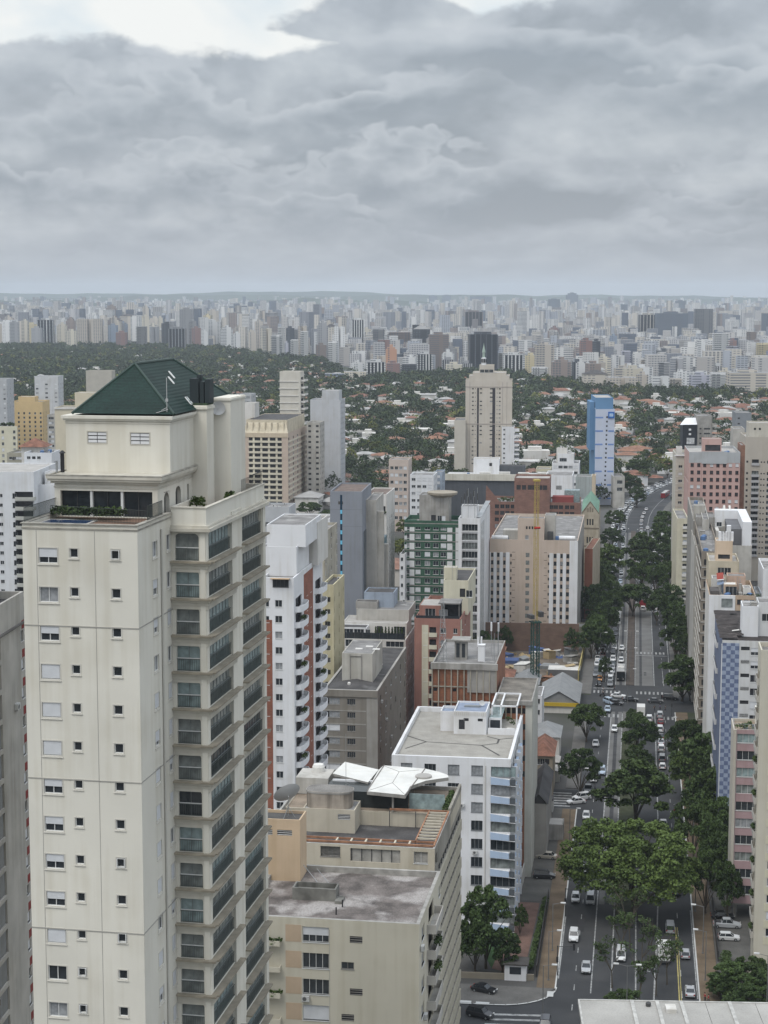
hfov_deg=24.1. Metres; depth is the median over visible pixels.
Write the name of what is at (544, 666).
plank stack
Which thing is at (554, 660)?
site ground
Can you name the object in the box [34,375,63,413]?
slim white tower
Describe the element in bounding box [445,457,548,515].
wide white roofed hall
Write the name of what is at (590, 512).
church tower
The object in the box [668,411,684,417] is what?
house
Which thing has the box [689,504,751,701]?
white court block
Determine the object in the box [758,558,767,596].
white edge block
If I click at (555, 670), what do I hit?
site canteen
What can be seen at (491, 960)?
lawn
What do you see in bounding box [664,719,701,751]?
tree
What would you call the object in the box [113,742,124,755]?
window
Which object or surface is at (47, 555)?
window
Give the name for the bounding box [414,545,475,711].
red apartment tower
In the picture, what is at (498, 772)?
window
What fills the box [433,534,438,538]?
window
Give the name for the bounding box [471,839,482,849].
window
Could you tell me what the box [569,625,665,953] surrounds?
road patches
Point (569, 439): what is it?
house
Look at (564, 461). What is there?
stepped white block
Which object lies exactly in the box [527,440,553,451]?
house
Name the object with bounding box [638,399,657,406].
house
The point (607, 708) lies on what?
car
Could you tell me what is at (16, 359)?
woods
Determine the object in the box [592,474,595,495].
beige slot tower
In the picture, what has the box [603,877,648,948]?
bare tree
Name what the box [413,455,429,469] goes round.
house
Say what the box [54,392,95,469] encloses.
cream long block
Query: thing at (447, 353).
tower block
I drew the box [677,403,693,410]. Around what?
house
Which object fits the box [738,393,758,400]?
house
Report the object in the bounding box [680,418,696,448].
black panel building
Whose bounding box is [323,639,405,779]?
grey brown block
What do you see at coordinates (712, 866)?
tree
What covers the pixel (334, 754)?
window
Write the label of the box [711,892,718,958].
parking fence
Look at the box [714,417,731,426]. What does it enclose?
house
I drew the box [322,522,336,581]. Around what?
sooty cream block
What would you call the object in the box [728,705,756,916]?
mauve banded block
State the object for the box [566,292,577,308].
tower block
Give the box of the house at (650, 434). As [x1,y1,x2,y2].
[631,432,657,441]
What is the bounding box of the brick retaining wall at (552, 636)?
[485,622,578,651]
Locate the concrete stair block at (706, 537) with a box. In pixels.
[685,495,715,725]
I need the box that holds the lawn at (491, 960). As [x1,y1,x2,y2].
[488,903,518,967]
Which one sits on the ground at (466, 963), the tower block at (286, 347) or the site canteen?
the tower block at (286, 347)
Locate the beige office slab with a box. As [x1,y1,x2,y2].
[489,513,583,623]
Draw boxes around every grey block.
[7,449,21,462]
[265,503,329,542]
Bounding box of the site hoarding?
[578,638,586,680]
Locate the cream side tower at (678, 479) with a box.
[671,446,683,560]
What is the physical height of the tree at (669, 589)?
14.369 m
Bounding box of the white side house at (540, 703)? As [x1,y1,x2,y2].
[538,686,543,722]
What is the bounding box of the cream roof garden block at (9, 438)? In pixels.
[0,422,17,462]
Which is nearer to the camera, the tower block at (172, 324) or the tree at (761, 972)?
the tree at (761, 972)
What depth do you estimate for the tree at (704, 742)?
426.31 m
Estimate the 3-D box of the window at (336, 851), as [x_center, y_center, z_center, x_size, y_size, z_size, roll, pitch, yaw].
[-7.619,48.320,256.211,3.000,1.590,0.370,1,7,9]
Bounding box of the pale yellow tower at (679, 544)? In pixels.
[671,509,686,607]
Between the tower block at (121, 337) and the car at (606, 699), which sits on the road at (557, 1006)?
the car at (606, 699)
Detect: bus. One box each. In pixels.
[616,663,624,680]
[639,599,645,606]
[661,490,669,497]
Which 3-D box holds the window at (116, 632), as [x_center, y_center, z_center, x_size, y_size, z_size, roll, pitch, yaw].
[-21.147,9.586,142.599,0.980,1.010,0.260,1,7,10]
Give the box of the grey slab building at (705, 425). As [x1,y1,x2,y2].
[694,413,716,445]
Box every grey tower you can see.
[310,389,344,491]
[330,482,388,619]
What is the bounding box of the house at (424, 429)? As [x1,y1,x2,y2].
[408,428,432,437]
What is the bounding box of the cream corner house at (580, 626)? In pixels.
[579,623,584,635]
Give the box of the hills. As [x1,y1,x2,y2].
[0,291,767,307]
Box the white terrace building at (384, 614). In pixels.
[344,587,415,726]
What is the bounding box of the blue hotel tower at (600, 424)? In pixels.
[587,394,614,504]
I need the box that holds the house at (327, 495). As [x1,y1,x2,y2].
[324,492,329,505]
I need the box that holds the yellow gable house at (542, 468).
[536,466,551,472]
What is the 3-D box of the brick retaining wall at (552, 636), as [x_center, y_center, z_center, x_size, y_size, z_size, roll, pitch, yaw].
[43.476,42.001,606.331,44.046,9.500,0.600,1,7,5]
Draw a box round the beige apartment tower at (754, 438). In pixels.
[740,421,767,580]
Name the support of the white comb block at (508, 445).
on the ground at (466, 963)
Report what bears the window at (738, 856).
in the mauve banded block at (742, 772)
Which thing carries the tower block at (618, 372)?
on the ground at (466, 963)
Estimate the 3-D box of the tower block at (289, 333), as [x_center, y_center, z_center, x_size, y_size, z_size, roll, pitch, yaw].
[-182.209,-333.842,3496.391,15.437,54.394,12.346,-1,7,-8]
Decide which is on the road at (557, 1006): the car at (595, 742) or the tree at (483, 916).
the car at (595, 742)
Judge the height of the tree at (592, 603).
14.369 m
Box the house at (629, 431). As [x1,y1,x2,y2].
[622,424,632,433]
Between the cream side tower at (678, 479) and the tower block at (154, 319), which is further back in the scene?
the tower block at (154, 319)
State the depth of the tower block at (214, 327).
4170.80 m
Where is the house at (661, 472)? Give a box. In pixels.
[657,463,671,473]
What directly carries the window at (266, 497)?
in the striped straw block at (279, 448)
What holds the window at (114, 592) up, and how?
in the cream apartment tower at (145, 567)
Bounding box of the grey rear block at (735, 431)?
[730,426,744,448]
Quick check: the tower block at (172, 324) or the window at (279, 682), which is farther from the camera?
the tower block at (172, 324)
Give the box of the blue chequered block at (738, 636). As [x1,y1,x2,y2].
[710,589,767,859]
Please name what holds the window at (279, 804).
in the white and brick tower at (296, 616)
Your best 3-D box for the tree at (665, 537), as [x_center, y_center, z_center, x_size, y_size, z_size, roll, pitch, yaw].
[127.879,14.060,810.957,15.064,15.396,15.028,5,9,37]
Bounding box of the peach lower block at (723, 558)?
[706,525,738,586]
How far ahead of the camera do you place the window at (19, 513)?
560.36 m
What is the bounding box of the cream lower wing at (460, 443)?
[454,417,465,469]
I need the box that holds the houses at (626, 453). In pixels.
[1,344,767,491]
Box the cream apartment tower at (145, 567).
[20,358,272,1023]
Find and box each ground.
[26,297,767,1000]
[505,651,580,684]
[709,899,767,1000]
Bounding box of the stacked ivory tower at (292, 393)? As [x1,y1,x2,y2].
[279,371,307,423]
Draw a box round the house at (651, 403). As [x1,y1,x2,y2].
[643,402,666,409]
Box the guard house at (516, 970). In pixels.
[503,956,529,980]
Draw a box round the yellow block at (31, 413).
[14,396,49,448]
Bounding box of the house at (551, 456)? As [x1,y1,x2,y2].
[548,453,581,458]
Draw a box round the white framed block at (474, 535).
[458,488,489,639]
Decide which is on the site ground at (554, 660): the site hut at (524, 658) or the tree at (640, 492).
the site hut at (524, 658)
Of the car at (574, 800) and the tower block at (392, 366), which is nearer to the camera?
the car at (574, 800)
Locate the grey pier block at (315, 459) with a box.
[307,420,324,503]
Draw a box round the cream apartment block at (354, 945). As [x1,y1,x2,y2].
[268,784,442,1023]
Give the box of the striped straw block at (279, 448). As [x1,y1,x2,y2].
[245,413,306,502]
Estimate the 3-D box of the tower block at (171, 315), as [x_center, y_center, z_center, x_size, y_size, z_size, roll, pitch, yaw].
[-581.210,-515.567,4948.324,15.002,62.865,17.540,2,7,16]
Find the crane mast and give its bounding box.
[527,479,543,676]
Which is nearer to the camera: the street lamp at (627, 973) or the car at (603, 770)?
the street lamp at (627, 973)
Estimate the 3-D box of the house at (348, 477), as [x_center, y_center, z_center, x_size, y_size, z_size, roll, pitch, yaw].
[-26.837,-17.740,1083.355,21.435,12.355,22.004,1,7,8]
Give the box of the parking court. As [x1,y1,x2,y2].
[520,809,561,901]
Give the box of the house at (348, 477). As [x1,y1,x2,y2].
[345,473,353,481]
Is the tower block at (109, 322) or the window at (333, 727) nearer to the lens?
the window at (333, 727)
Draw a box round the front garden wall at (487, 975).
[461,971,533,980]
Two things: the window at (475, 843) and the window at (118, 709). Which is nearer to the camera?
the window at (118, 709)
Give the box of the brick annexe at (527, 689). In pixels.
[494,677,537,876]
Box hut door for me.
[456,643,464,656]
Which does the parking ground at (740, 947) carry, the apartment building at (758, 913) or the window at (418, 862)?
the apartment building at (758, 913)
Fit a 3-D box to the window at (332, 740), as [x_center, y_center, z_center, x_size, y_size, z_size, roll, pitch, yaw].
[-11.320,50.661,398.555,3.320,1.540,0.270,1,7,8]
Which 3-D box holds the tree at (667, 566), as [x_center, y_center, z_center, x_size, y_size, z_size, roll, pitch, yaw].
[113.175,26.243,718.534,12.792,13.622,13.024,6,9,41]
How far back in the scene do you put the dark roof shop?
383.87 m
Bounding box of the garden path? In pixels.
[492,902,538,970]
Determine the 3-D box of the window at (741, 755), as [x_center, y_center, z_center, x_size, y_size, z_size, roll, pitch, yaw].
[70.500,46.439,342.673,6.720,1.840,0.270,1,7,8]
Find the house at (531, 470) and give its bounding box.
[526,468,535,472]
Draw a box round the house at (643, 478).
[624,470,662,485]
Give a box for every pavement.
[460,477,719,1004]
[615,531,635,919]
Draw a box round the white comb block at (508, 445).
[501,425,518,464]
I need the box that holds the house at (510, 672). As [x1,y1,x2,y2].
[505,647,515,676]
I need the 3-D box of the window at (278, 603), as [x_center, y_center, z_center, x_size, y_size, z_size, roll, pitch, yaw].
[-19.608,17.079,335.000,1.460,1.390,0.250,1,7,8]
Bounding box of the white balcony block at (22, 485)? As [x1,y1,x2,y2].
[0,463,58,674]
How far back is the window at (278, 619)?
335.50 m
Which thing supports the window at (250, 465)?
in the striped straw block at (279, 448)
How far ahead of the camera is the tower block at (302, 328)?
3184.62 m
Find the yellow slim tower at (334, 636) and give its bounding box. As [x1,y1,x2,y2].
[323,562,344,682]
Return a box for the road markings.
[485,487,697,1023]
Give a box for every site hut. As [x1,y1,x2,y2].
[514,661,532,672]
[519,655,529,660]
[532,651,542,658]
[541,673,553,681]
[543,650,555,658]
[553,649,560,655]
[563,655,578,662]
[564,647,577,655]
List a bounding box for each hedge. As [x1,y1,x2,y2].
[527,896,548,969]
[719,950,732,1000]
[722,996,767,1001]
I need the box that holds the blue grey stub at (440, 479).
[435,469,444,489]
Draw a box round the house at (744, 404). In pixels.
[731,403,749,406]
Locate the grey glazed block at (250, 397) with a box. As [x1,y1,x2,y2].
[240,393,255,401]
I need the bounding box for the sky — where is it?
[0,0,767,296]
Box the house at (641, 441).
[633,438,657,448]
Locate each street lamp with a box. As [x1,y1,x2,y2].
[542,964,556,1012]
[547,929,561,979]
[551,902,565,950]
[578,768,588,796]
[613,962,641,999]
[622,647,636,679]
[691,904,703,953]
[693,928,706,979]
[754,952,767,1001]
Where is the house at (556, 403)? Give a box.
[548,401,573,406]
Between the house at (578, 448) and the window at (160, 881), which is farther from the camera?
the house at (578, 448)
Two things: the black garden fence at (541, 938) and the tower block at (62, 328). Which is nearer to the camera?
the black garden fence at (541, 938)
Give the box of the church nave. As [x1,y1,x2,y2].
[584,538,599,618]
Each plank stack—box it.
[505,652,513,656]
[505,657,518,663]
[540,663,559,668]
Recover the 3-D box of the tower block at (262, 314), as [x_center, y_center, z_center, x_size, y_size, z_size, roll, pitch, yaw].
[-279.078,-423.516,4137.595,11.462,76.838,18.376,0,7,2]
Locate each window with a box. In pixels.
[16,492,32,496]
[16,501,32,506]
[16,511,31,515]
[17,549,22,554]
[37,547,58,565]
[38,586,59,603]
[39,624,60,642]
[40,663,61,681]
[41,701,62,719]
[42,739,62,757]
[42,777,63,795]
[43,815,64,833]
[44,853,65,870]
[45,890,66,908]
[46,927,67,945]
[47,964,67,982]
[48,1001,68,1019]
[62,490,152,516]
[68,547,78,559]
[69,586,79,598]
[70,625,80,637]
[70,664,80,675]
[72,702,82,714]
[72,741,82,752]
[73,779,83,790]
[74,816,84,828]
[75,854,85,866]
[76,892,86,903]
[76,929,86,940]
[77,966,87,977]
[78,1003,88,1014]
[87,431,107,443]
[109,548,120,561]
[110,588,121,600]
[111,627,122,639]
[111,665,122,678]
[112,704,123,716]
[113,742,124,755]
[114,781,125,793]
[114,819,125,831]
[115,856,126,869]
[116,894,127,906]
[116,932,127,944]
[117,969,128,981]
[118,1006,129,1018]
[129,432,149,445]
[152,539,158,559]
[153,577,158,598]
[153,615,159,636]
[154,653,159,674]
[154,690,160,711]
[155,727,160,749]
[156,765,161,786]
[156,801,161,823]
[157,838,162,860]
[157,875,163,897]
[158,911,163,934]
[158,947,164,970]
[159,984,164,1006]
[164,491,168,512]
[166,532,171,552]
[166,570,171,590]
[167,607,172,627]
[168,644,172,664]
[168,680,173,701]
[169,717,173,737]
[169,753,174,774]
[170,789,175,810]
[170,825,175,846]
[171,860,175,882]
[171,896,176,918]
[172,931,177,953]
[172,967,177,989]
[173,1001,178,1023]
[249,437,281,440]
[249,443,281,445]
[249,448,281,450]
[249,453,281,456]
[249,459,281,461]
[249,464,281,466]
[249,469,281,472]
[249,475,281,477]
[250,480,281,482]
[264,485,281,488]
[264,491,281,493]
[264,496,281,498]
[273,579,288,587]
[275,600,281,607]
[275,616,281,622]
[275,631,281,638]
[275,647,282,654]
[275,678,282,685]
[276,663,282,669]
[276,694,282,701]
[276,709,282,716]
[276,725,282,732]
[276,740,282,747]
[276,756,282,762]
[276,771,283,778]
[277,802,283,808]
[302,926,328,943]
[302,953,328,969]
[302,979,329,995]
[302,1004,329,1021]
[320,846,340,857]
[326,724,339,730]
[326,764,339,770]
[327,737,339,744]
[327,750,339,757]
[328,698,339,704]
[328,711,339,717]
[341,962,353,969]
[341,1014,353,1020]
[345,639,351,646]
[350,936,361,942]
[350,988,362,995]
[351,848,391,862]
[386,641,403,646]
[401,763,411,767]
[413,852,427,864]
[415,552,420,556]
[424,764,435,770]
[430,627,435,632]
[430,639,435,644]
[430,652,435,656]
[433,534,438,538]
[433,543,438,547]
[433,552,438,556]
[433,561,438,565]
[438,816,458,869]
[441,838,458,883]
[441,857,458,903]
[448,765,459,775]
[448,783,458,786]
[462,524,477,531]
[462,533,477,539]
[462,542,476,548]
[462,551,477,558]
[462,560,476,566]
[470,875,481,885]
[471,765,482,775]
[471,784,482,794]
[471,802,482,812]
[471,820,482,830]
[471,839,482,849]
[471,857,482,867]
[490,785,515,796]
[490,840,515,851]
[490,858,514,868]
[490,876,514,887]
[491,767,515,777]
[491,803,515,813]
[491,822,515,832]
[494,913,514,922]
[495,895,514,904]
[510,967,520,974]
[513,708,519,713]
[718,567,723,574]
[721,598,732,606]
[724,568,730,574]
[734,852,752,860]
[734,869,751,878]
[735,801,753,811]
[735,818,753,827]
[735,835,752,844]
[735,886,751,894]
[736,768,754,777]
[736,785,754,793]
[737,734,755,743]
[737,751,754,760]
[740,687,748,690]
[740,700,747,703]
[741,660,748,663]
[749,702,756,709]
[750,648,757,655]
[750,662,757,669]
[750,675,755,682]
[750,688,756,695]
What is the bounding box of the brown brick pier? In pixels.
[737,442,744,508]
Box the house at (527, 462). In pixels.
[514,459,539,467]
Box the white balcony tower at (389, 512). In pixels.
[371,487,394,587]
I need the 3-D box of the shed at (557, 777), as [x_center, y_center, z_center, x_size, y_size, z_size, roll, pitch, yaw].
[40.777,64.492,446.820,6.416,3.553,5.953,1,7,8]
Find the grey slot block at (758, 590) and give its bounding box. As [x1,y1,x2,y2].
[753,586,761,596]
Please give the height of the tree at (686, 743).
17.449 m
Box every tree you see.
[296,502,321,513]
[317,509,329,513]
[368,441,382,451]
[395,538,403,555]
[396,519,403,533]
[460,884,511,968]
[460,923,490,970]
[473,630,493,639]
[486,927,521,972]
[495,625,513,648]
[514,904,528,932]
[556,816,707,915]
[557,747,602,791]
[563,627,581,650]
[567,702,606,741]
[579,619,607,657]
[580,584,598,610]
[581,583,609,609]
[584,612,607,649]
[584,614,614,654]
[585,594,608,614]
[585,600,619,627]
[588,758,675,819]
[593,934,631,987]
[594,624,615,653]
[598,656,611,681]
[599,569,615,590]
[600,527,624,543]
[600,543,625,567]
[600,563,619,579]
[602,579,620,593]
[602,988,641,999]
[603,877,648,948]
[604,510,626,528]
[605,592,623,619]
[606,911,635,949]
[615,583,652,615]
[617,713,662,756]
[619,746,656,771]
[621,531,658,566]
[624,708,644,728]
[625,459,648,469]
[625,474,643,494]
[625,549,661,576]
[625,561,652,582]
[629,486,646,507]
[630,948,652,999]
[638,915,672,975]
[639,449,650,458]
[643,943,672,995]
[644,565,668,589]
[646,453,666,471]
[646,594,668,624]
[649,521,667,543]
[651,447,668,454]
[651,582,684,609]
[652,510,671,526]
[654,526,670,551]
[655,543,670,561]
[655,933,684,984]
[657,459,672,477]
[657,560,671,583]
[657,654,697,701]
[658,624,687,654]
[661,600,685,625]
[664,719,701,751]
[667,612,686,653]
[668,731,711,775]
[668,745,705,782]
[669,797,708,858]
[674,633,687,654]
[676,664,694,700]
[680,774,712,824]
[681,737,709,769]
[690,812,727,884]
[690,849,723,913]
[692,764,715,808]
[693,745,711,774]
[697,796,728,842]
[699,829,727,880]
[705,977,732,999]
[706,960,761,989]
[715,860,744,916]
[731,981,765,1001]
[732,955,766,984]
[742,967,767,1001]
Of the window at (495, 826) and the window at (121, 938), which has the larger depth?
the window at (495, 826)
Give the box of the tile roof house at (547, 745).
[537,734,557,794]
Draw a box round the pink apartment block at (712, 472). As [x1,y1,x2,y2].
[683,438,739,514]
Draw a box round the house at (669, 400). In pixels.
[660,397,678,404]
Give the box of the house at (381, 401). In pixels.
[376,400,393,403]
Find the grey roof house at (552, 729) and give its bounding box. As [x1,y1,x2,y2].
[538,721,562,755]
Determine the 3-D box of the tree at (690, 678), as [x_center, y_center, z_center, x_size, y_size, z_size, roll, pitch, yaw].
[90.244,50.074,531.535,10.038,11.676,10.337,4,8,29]
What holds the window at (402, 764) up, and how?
in the white apartment block at (474, 749)
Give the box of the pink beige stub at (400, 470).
[389,457,411,531]
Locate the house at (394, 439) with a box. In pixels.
[386,436,404,448]
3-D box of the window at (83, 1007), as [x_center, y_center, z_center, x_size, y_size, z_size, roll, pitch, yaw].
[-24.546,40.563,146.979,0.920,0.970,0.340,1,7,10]
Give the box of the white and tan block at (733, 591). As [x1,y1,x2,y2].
[702,572,760,743]
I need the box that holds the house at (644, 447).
[620,445,658,456]
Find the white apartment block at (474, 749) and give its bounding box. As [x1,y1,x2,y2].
[392,692,522,932]
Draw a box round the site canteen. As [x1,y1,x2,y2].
[548,665,580,678]
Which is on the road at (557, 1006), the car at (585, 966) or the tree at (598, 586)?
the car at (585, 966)
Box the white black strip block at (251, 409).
[245,402,259,472]
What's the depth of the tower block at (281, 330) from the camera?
3325.51 m
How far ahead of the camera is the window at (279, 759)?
338.71 m
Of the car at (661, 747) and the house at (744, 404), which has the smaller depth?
the car at (661, 747)
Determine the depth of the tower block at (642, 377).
2188.76 m
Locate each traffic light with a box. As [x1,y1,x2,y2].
[556,943,574,975]
[564,888,581,915]
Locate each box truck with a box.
[637,703,644,715]
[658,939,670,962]
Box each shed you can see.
[515,668,541,685]
[542,672,582,713]
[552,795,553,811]
[555,755,560,764]
[555,764,560,781]
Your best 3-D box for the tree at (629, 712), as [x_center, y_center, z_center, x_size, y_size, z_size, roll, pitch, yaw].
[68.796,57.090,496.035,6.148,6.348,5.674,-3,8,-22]
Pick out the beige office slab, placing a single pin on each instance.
(560, 576)
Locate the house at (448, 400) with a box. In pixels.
[442,399,454,402]
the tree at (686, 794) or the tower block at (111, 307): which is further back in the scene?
the tower block at (111, 307)
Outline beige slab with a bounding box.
[86,370,114,391]
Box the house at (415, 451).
[395,450,420,456]
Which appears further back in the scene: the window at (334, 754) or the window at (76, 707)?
the window at (334, 754)
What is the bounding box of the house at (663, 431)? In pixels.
[658,429,675,439]
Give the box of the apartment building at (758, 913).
[747,642,767,971]
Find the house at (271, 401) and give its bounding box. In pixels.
[262,399,277,407]
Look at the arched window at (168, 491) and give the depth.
151.32 m
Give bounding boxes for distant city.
[0,295,767,375]
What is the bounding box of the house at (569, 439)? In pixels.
[559,435,585,446]
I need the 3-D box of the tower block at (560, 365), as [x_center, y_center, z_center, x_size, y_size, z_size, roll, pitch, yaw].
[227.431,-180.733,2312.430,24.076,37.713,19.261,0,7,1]
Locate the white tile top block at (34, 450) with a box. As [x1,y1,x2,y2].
[18,438,59,469]
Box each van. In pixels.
[586,890,594,904]
[616,944,625,961]
[658,753,665,761]
[665,920,674,933]
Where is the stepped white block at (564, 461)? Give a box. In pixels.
[552,447,579,488]
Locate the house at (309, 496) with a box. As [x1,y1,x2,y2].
[295,491,329,512]
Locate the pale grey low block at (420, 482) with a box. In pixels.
[410,472,436,514]
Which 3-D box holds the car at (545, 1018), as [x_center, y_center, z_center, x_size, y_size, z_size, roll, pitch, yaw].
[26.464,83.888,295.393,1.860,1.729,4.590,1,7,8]
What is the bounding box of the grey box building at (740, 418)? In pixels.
[732,411,751,431]
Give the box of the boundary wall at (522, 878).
[520,863,524,885]
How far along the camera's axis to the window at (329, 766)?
399.30 m
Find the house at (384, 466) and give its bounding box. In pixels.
[375,455,397,470]
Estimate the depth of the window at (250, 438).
979.86 m
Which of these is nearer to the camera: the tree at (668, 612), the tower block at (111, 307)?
the tree at (668, 612)
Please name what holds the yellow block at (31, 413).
on the ground at (466, 963)
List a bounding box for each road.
[460,483,698,1023]
[599,533,652,904]
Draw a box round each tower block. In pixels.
[0,320,10,342]
[0,324,1,342]
[4,315,12,319]
[10,320,19,342]
[18,321,21,341]
[21,319,29,342]
[29,322,36,342]
[31,326,42,342]
[37,318,54,343]
[56,318,66,342]
[57,322,67,341]
[66,317,75,330]
[66,329,76,345]
[77,319,103,344]
[106,304,117,315]
[108,316,122,330]
[108,323,117,342]
[111,316,116,324]
[116,331,127,345]
[117,320,121,331]
[120,314,131,339]
[136,326,147,344]
[142,305,148,315]
[142,315,149,341]
[149,316,157,324]
[149,323,159,341]
[149,326,158,342]
[158,316,162,326]
[161,322,169,343]
[168,327,186,348]
[169,313,174,322]
[169,321,175,328]
[179,308,193,343]
[189,319,195,343]
[191,326,200,344]
[201,329,208,344]
[203,314,212,318]
[207,309,218,321]
[209,320,220,343]
[221,325,232,348]
[234,331,239,347]
[249,330,256,350]
[255,320,262,348]
[260,311,264,321]
[260,328,271,352]
[265,313,278,321]
[271,335,282,355]
[278,327,284,352]
[285,341,288,353]
[286,326,293,353]
[290,339,298,355]
[294,329,297,338]
[298,326,306,354]
[300,321,308,353]
[300,331,308,355]
[314,332,316,353]
[316,343,325,356]
[317,320,327,357]
[325,373,343,377]
[329,341,338,364]
[334,326,344,361]
[344,371,365,379]
[351,318,363,342]
[351,360,363,370]
[352,351,367,368]
[364,327,370,333]
[367,359,384,377]
[372,329,384,341]
[377,355,385,362]
[378,339,391,350]
[386,344,396,362]
[386,360,399,373]
[387,303,392,309]
[387,332,411,341]
[400,363,416,372]
[403,355,416,362]
[412,325,429,342]
[417,351,432,370]
[429,295,436,302]
[429,332,448,367]
[442,295,450,302]
[442,349,453,359]
[442,357,453,368]
[445,346,456,361]
[446,362,461,370]
[458,360,471,367]
[465,310,482,327]
[468,331,497,369]
[470,296,491,303]
[504,352,523,371]
[521,351,533,368]
[525,352,534,372]
[531,367,548,377]
[534,342,553,375]
[548,298,559,306]
[549,326,559,332]
[551,356,570,378]
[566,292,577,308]
[572,359,585,379]
[576,359,584,381]
[579,338,591,355]
[581,370,608,391]
[585,360,600,371]
[586,328,595,334]
[592,339,600,355]
[599,354,610,376]
[599,359,605,368]
[606,377,636,393]
[609,334,616,343]
[611,355,624,376]
[614,365,625,376]
[621,351,630,362]
[622,365,642,376]
[626,364,652,383]
[636,371,647,387]
[638,313,654,331]
[651,376,669,394]
[654,312,687,336]
[656,348,665,353]
[658,362,669,375]
[669,378,682,388]
[670,358,682,377]
[673,369,682,384]
[675,300,685,307]
[683,371,706,388]
[689,372,709,389]
[693,309,714,337]
[697,339,704,356]
[709,372,725,387]
[712,333,729,350]
[715,363,721,371]
[718,367,730,371]
[725,369,767,396]
[726,346,739,348]
[728,338,736,345]
[746,332,756,339]
[756,342,767,354]
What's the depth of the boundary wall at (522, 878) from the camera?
368.03 m
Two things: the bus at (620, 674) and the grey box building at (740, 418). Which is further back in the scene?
the grey box building at (740, 418)
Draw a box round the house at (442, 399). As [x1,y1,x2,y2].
[436,397,452,401]
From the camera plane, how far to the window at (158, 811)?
148.44 m
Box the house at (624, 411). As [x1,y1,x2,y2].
[615,408,626,413]
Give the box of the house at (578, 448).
[574,445,614,452]
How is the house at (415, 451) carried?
on the ground at (466, 963)
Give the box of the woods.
[0,341,767,500]
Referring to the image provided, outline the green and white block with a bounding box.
[404,490,459,623]
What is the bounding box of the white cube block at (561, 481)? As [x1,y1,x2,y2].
[546,470,573,496]
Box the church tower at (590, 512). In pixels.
[581,485,599,591]
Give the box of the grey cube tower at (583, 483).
[576,474,591,499]
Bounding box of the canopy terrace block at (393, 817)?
[279,762,461,1023]
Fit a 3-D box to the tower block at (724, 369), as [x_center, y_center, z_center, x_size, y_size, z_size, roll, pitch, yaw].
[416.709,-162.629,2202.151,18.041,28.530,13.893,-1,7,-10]
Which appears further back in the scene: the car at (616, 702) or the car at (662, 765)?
the car at (616, 702)
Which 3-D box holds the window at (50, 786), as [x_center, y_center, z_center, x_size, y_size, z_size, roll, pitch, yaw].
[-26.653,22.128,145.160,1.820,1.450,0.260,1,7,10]
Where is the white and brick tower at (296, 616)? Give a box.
[266,514,327,809]
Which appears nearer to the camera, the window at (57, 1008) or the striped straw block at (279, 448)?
the window at (57, 1008)
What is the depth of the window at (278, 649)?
336.16 m
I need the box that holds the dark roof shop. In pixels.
[534,762,553,858]
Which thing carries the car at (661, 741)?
on the road at (557, 1006)
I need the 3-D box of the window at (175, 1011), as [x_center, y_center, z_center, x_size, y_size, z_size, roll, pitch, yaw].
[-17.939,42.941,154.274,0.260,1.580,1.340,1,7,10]
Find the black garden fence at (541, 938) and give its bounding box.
[536,888,548,976]
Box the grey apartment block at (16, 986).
[0,591,33,1023]
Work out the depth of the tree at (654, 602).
651.05 m
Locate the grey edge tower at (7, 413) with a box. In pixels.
[0,378,14,425]
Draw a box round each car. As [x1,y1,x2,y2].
[466,1003,493,1019]
[470,982,497,994]
[533,868,554,879]
[536,851,557,859]
[539,1013,551,1023]
[566,797,585,804]
[568,926,578,941]
[571,891,579,902]
[572,791,591,799]
[581,960,590,973]
[582,810,589,819]
[592,739,598,746]
[593,669,597,675]
[598,765,605,774]
[603,696,613,704]
[604,705,610,711]
[607,679,612,686]
[609,699,623,705]
[610,655,615,661]
[610,692,625,697]
[611,724,617,731]
[623,696,637,701]
[646,714,652,721]
[647,697,662,702]
[656,711,662,717]
[657,718,663,724]
[657,724,663,731]
[658,738,663,743]
[658,744,664,751]
[659,762,665,769]
[662,693,677,699]
[680,948,689,958]
[685,985,695,997]
[710,910,734,919]
[718,931,739,941]
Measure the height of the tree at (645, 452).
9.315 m
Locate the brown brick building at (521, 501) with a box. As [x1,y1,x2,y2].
[486,474,580,574]
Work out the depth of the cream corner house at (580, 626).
630.45 m
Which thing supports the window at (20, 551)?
in the white balcony block at (22, 485)
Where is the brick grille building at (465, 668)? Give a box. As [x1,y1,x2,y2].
[431,603,504,707]
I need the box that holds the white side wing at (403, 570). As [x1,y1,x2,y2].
[400,550,406,600]
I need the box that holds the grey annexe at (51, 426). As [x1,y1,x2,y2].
[47,413,55,449]
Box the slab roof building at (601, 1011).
[578,999,767,1023]
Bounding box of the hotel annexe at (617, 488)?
[611,473,624,507]
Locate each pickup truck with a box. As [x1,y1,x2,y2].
[584,783,591,791]
[713,917,740,928]
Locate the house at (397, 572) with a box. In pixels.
[395,558,399,586]
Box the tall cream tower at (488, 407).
[465,345,511,471]
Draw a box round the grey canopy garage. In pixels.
[549,818,563,839]

